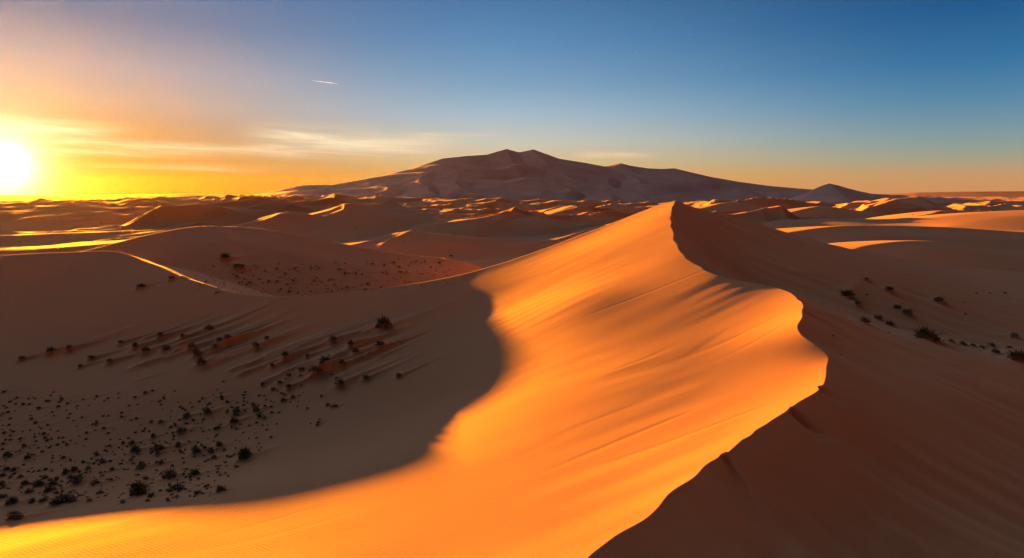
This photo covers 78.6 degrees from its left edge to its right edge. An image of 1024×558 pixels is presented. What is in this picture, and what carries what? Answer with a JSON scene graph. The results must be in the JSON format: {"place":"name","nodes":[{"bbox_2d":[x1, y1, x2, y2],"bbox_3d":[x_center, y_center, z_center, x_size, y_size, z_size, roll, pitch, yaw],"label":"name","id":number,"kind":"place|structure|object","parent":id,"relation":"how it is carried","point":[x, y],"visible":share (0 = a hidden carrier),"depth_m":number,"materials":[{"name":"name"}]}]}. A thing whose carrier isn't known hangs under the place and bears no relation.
{"place":"outdoors","nodes":[
{"label":"outdoors","id":0,"kind":"place"},
{"bbox_2d":[0,194,238,196],"bbox_3d":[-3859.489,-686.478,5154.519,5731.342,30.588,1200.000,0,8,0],"label":"hill","id":1,"kind":"structure","parent":0,"point":[136,195],"depth_m":5035.65,"materials":[{"name":"orange sand"}]},
{"bbox_2d":[0,201,1023,557],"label":"sand dune","id":2,"kind":"structure","parent":0,"point":[674,379],"depth_m":53.65,"materials":[{"name":"orange sand"}]},
{"bbox_2d":[4,496,18,503],"bbox_3d":[-33.649,14.821,41.987,0.909,0.310,1.074,-3,7,0],"label":"grass tussock","id":3,"kind":"object","parent":2,"relation":"on","point":[11,500],"depth_m":41.95,"materials":[{"name":"plant"}]},
{"bbox_2d":[3,510,24,519],"bbox_3d":[-30.244,14.315,37.952,1.434,0.318,0.888,8,12,21],"label":"grass tussock","id":4,"kind":"object","parent":2,"relation":"on","point":[15,514],"depth_m":37.92,"materials":[{"name":"brown plant"}]},
{"bbox_2d":[24,488,33,493],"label":"grass tussock","id":5,"kind":"object","parent":2,"relation":"on","point":[27,491],"depth_m":44.57,"materials":[{"name":"plant"}]},
{"bbox_2d":[30,479,42,485],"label":"grass tussock","id":6,"kind":"object","parent":2,"relation":"on","point":[35,483],"depth_m":45.77,"materials":[{"name":"plant"}]},
{"bbox_2d":[43,484,55,491],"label":"grass tussock","id":7,"kind":"object","parent":2,"relation":"on","point":[49,488],"depth_m":44.74,"materials":[{"name":"plant"}]},
{"bbox_2d":[45,346,55,351],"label":"grass tussock","id":8,"kind":"object","parent":2,"relation":"on","point":[50,349],"depth_m":76.66,"materials":[{"name":"plant"}]},
{"bbox_2d":[45,492,76,503],"bbox_3d":[-29.647,14.417,41.212,1.488,0.397,1.765,-1,3,34],"label":"grass tussock","id":9,"kind":"object","parent":2,"relation":"on","point":[61,498],"depth_m":41.10,"materials":[{"name":"plant"}]},
{"bbox_2d":[71,474,81,481],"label":"grass tussock","id":10,"kind":"object","parent":2,"relation":"on","point":[76,479],"depth_m":46.37,"materials":[{"name":"plant"}]},
{"bbox_2d":[89,478,99,483],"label":"grass tussock","id":11,"kind":"object","parent":2,"relation":"on","point":[95,481],"depth_m":46.29,"materials":[{"name":"plant"}]},
{"bbox_2d":[129,445,140,450],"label":"grass tussock","id":12,"kind":"object","parent":2,"relation":"on","point":[135,448],"depth_m":53.25,"materials":[{"name":"plant"}]},
{"bbox_2d":[128,480,146,495],"bbox_3d":[-25.194,14.069,42.107,1.385,0.796,1.658,-7,14,-44],"label":"grass tussock","id":13,"kind":"object","parent":2,"relation":"on","point":[137,489],"depth_m":42.02,"materials":[{"name":"plant"}]},
{"bbox_2d":[135,461,145,468],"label":"grass tussock","id":14,"kind":"object","parent":2,"relation":"on","point":[141,464],"depth_m":50.01,"materials":[{"name":"plant"}]},
{"bbox_2d":[141,346,149,350],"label":"grass tussock","id":15,"kind":"object","parent":2,"relation":"on","point":[145,349],"depth_m":75.16,"materials":[{"name":"plant"}]},
{"bbox_2d":[150,442,164,449],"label":"grass tussock","id":16,"kind":"object","parent":2,"relation":"on","point":[157,447],"depth_m":53.55,"materials":[{"name":"plant"}]},
{"bbox_2d":[161,344,171,349],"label":"grass tussock","id":17,"kind":"object","parent":2,"relation":"on","point":[164,347],"depth_m":75.17,"materials":[{"name":"plant"}]},
{"bbox_2d":[161,467,176,478],"bbox_3d":[-25.927,14.669,47.331,1.245,0.569,1.200,-2,8,-12],"label":"grass tussock","id":18,"kind":"object","parent":2,"relation":"on","point":[169,474],"depth_m":47.26,"materials":[{"name":"plant"}]},
{"bbox_2d":[166,481,184,491],"bbox_3d":[-22.890,14.097,42.528,1.010,0.402,1.198,10,15,43],"label":"grass tussock","id":19,"kind":"object","parent":2,"relation":"on","point":[177,486],"depth_m":42.53,"materials":[{"name":"plant"}]},
{"bbox_2d":[175,425,187,431],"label":"grass tussock","id":20,"kind":"object","parent":2,"relation":"on","point":[180,429],"depth_m":57.05,"materials":[{"name":"plant"}]},
{"bbox_2d":[187,342,195,347],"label":"grass tussock","id":21,"kind":"object","parent":2,"relation":"on","point":[190,345],"depth_m":74.69,"materials":[{"name":"plant"}]},
{"bbox_2d":[188,467,200,475],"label":"grass tussock","id":22,"kind":"object","parent":2,"relation":"on","point":[195,471],"depth_m":47.72,"materials":[{"name":"plant"}]},
{"bbox_2d":[190,444,200,452],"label":"grass tussock","id":23,"kind":"object","parent":2,"relation":"on","point":[194,449],"depth_m":53.04,"materials":[{"name":"plant"}]},
{"bbox_2d":[192,347,201,354],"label":"grass tussock","id":24,"kind":"object","parent":2,"relation":"on","point":[196,351],"depth_m":73.01,"materials":[{"name":"plant"}]},
{"bbox_2d":[196,355,206,362],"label":"grass tussock","id":25,"kind":"object","parent":2,"relation":"on","point":[200,360],"depth_m":70.37,"materials":[{"name":"plant"}]},
{"bbox_2d":[203,408,211,412],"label":"grass tussock","id":26,"kind":"object","parent":2,"relation":"on","point":[207,410],"depth_m":60.49,"materials":[{"name":"plant"}]},
{"bbox_2d":[215,485,225,491],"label":"grass tussock","id":27,"kind":"object","parent":2,"relation":"on","point":[219,487],"depth_m":40.73,"materials":[{"name":"plant"}]},
{"bbox_2d":[220,253,229,257],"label":"desert shrub","id":28,"kind":"object","parent":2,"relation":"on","point":[223,255],"visible":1,"depth_m":134.38,"materials":[{"name":"plant"}]},
{"bbox_2d":[223,332,231,337],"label":"grass tussock","id":29,"kind":"object","parent":2,"relation":"on","point":[227,335],"depth_m":75.67,"materials":[{"name":"plant"}]},
{"bbox_2d":[229,417,238,422],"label":"grass tussock","id":30,"kind":"object","parent":2,"relation":"on","point":[233,420],"depth_m":58.88,"materials":[{"name":"plant"}]},
{"bbox_2d":[237,446,252,458],"bbox_3d":[-21.826,14.023,50.870,1.141,0.782,1.650,-2,11,16],"label":"grass tussock","id":31,"kind":"object","parent":2,"relation":"on","point":[245,452],"depth_m":50.71,"materials":[{"name":"plant"}]},
{"bbox_2d":[308,365,321,371],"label":"grass tussock","id":32,"kind":"object","parent":2,"relation":"on","point":[317,369],"depth_m":67.57,"materials":[{"name":"plant"}]},
{"bbox_2d":[319,355,329,360],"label":"grass tussock","id":33,"kind":"object","parent":2,"relation":"on","point":[323,358],"depth_m":70.26,"materials":[{"name":"plant"}]},
{"bbox_2d":[335,378,343,383],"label":"grass tussock","id":34,"kind":"object","parent":2,"relation":"on","point":[340,381],"depth_m":64.55,"materials":[{"name":"plant"}]},
{"bbox_2d":[375,340,384,345],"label":"grass tussock","id":35,"kind":"object","parent":2,"relation":"on","point":[379,343],"depth_m":73.56,"materials":[{"name":"plant"}]},
{"bbox_2d":[375,315,392,327],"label":"grass tussock","id":36,"kind":"object","parent":2,"relation":"on","point":[384,322],"depth_m":79.23,"materials":[{"name":"plant"}]},
{"bbox_2d":[0,256,1013,498],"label":"scrub","id":37,"kind":"object","parent":2,"relation":"on","point":[82,461],"visible":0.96,"depth_m":56.52,"materials":[{"name":"plant"}]},
{"bbox_2d":[839,288,855,295],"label":"desert shrub","id":38,"kind":"object","parent":2,"relation":"on","point":[846,293],"visible":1,"depth_m":95.16,"materials":[{"name":"plant"}]},
{"bbox_2d":[859,316,871,322],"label":"desert shrub","id":39,"kind":"object","parent":2,"relation":"on","point":[864,319],"visible":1,"depth_m":66.12,"materials":[{"name":"plant"}]},
{"bbox_2d":[885,320,895,324],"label":"desert shrub","id":40,"kind":"object","parent":2,"relation":"on","point":[890,322],"visible":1,"depth_m":86.14,"materials":[{"name":"plant"}]},
{"bbox_2d":[902,308,912,312],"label":"desert shrub","id":41,"kind":"object","parent":2,"relation":"on","point":[908,310],"visible":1,"depth_m":93.03,"materials":[{"name":"plant"}]},
{"bbox_2d":[910,326,942,340],"bbox_3d":[42.970,5.556,64.843,2.945,1.121,3.097,-1,12,4],"label":"desert shrub","id":42,"kind":"object","parent":2,"relation":"on","point":[926,333],"visible":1,"depth_m":64.62,"materials":[{"name":"plant"}]},
{"bbox_2d":[933,296,943,300],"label":"desert shrub","id":43,"kind":"object","parent":2,"relation":"on","point":[938,298],"visible":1,"depth_m":100.70,"materials":[{"name":"plant"}]},
{"bbox_2d":[1006,348,1023,360],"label":"desert shrub","id":44,"kind":"object","parent":2,"relation":"on","point":[1012,355],"visible":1,"depth_m":60.21,"materials":[{"name":"plant"}]},
{"bbox_2d":[0,193,1023,296],"bbox_3d":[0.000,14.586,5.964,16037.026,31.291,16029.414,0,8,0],"label":"desert ground","id":45,"kind":"structure","parent":0,"point":[296,231],"depth_m":289.60,"materials":[{"name":"orange sand"}]},
{"bbox_2d":[0,0,1023,195],"label":"sky","id":46,"kind":"structure","parent":0,"point":[98,97],"materials":[{"name":"blue"}]},
{"bbox_2d":[169,149,996,201],"bbox_3d":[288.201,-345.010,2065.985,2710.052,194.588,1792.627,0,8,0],"label":"mountain","id":47,"kind":"structure","parent":0,"point":[532,174],"depth_m":1896.20,"materials":[{"name":"brown stone"}]},
{"bbox_2d":[787,184,894,202],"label":"hill","id":48,"kind":"structure","parent":0,"point":[827,193],"depth_m":1411.38,"materials":[{"name":"brown sand"}]},
{"bbox_2d":[889,191,1023,196],"bbox_3d":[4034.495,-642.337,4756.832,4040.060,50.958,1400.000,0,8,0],"label":"hill","id":49,"kind":"structure","parent":0,"point":[985,194],"depth_m":4540.44,"materials":[{"name":"orange sand"}]}
]}

